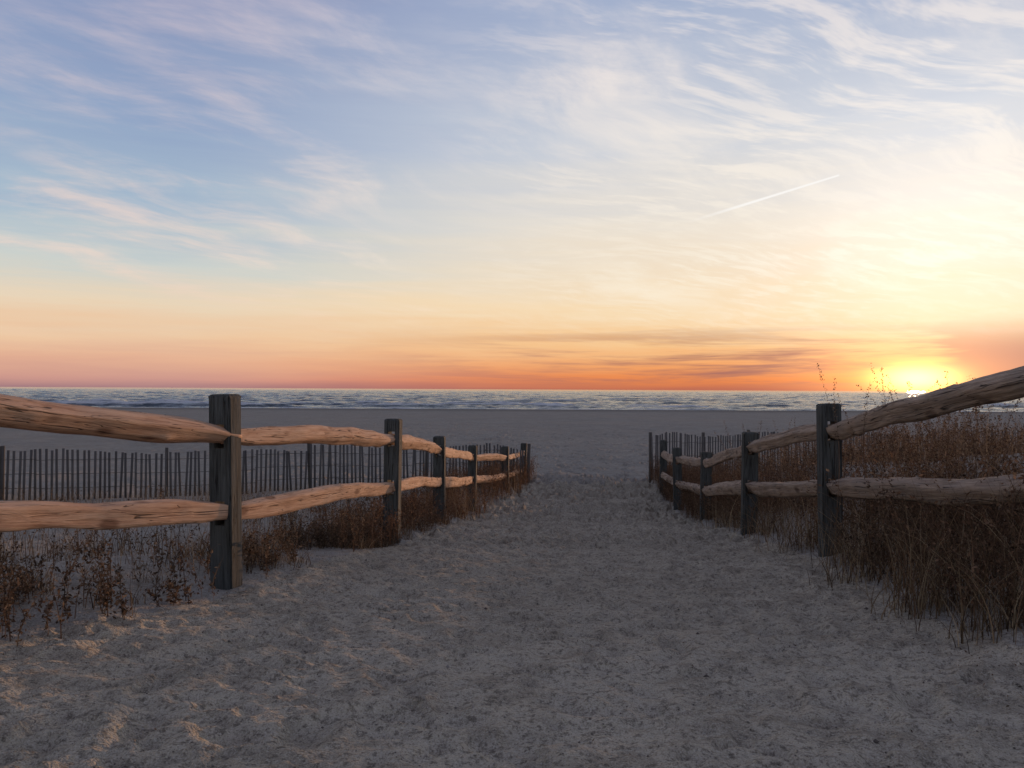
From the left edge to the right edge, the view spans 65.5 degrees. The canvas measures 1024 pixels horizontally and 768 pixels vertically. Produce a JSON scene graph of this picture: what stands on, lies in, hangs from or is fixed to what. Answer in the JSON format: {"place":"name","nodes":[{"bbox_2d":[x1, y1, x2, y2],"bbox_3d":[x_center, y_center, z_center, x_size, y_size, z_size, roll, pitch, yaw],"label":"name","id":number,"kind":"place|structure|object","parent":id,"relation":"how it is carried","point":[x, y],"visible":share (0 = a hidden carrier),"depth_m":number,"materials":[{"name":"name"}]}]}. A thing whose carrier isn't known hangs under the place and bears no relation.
{"place":"outdoors","nodes":[
{"label":"outdoors","id":0,"kind":"place"},
{"bbox_2d":[0,476,1023,767],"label":"sandy path","id":1,"kind":"structure","parent":0,"point":[576,660],"depth_m":2.84,"materials":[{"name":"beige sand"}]},
{"bbox_2d":[0,394,526,589],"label":"split rail fence","id":2,"kind":"object","parent":1,"relation":"on","point":[225,510],"visible":0.94,"depth_m":4.53,"materials":[{"name":"brown wood"}]},
{"bbox_2d":[0,523,1021,767],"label":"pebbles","id":3,"kind":"object","parent":1,"relation":"on","point":[548,653],"visible":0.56,"depth_m":2.78,"materials":[{"name":"brown stone"}]},
{"bbox_2d":[659,366,1023,556],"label":"split rail fence","id":4,"kind":"object","parent":1,"relation":"on","point":[1003,386],"visible":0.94,"depth_m":5.54,"materials":[{"name":"brown wood"}]},
{"bbox_2d":[0,407,1023,646],"bbox_3d":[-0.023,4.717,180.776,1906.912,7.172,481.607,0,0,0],"label":"beach sand","id":5,"kind":"structure","parent":0,"point":[584,447],"depth_m":24.62,"materials":[{"name":"beige sand"}]},
{"bbox_2d":[0,443,530,500],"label":"sand fence","id":6,"kind":"object","parent":5,"relation":"on","point":[308,458],"visible":0.6,"depth_m":14.96,"materials":[{"name":"brown wood"}]},
{"bbox_2d":[0,456,539,615],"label":"dune grass","id":7,"kind":"structure","parent":5,"relation":"on","point":[473,513],"depth_m":6.21,"materials":[{"name":"brown plant"}]},
{"bbox_2d":[0,448,542,646],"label":"dune shrub","id":8,"kind":"object","parent":5,"relation":"on","point":[418,508],"visible":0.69,"depth_m":5.17,"materials":[{"name":"brown plant"}]},
{"bbox_2d":[643,402,1023,653],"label":"dune grass","id":9,"kind":"structure","parent":5,"relation":"on","point":[921,604],"depth_m":4.03,"materials":[{"name":"brown plant"}]},
{"bbox_2d":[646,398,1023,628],"bbox_3d":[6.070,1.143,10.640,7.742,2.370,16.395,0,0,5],"label":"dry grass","id":10,"kind":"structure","parent":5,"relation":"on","point":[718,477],"depth_m":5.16,"materials":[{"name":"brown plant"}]},
{"bbox_2d":[649,427,1023,482],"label":"sand fence","id":11,"kind":"object","parent":5,"relation":"on","point":[702,445],"visible":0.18,"depth_m":19.66,"materials":[{"name":"brown wood"}]},
{"bbox_2d":[714,363,1023,567],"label":"plume grass","id":12,"kind":"structure","parent":5,"relation":"on","point":[931,434],"depth_m":5.22,"materials":[{"name":"brown plant"}]},
{"bbox_2d":[0,387,1023,411],"bbox_3d":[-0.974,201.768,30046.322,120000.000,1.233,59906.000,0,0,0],"label":"sea","id":13,"kind":"structure","parent":0,"point":[137,397],"depth_m":199.57,"materials":[{"name":"liquid"}]},
{"bbox_2d":[0,0,1023,390],"label":"sky","id":14,"kind":"structure","parent":0,"point":[754,195],"materials":[{"name":"blue"}]}
]}

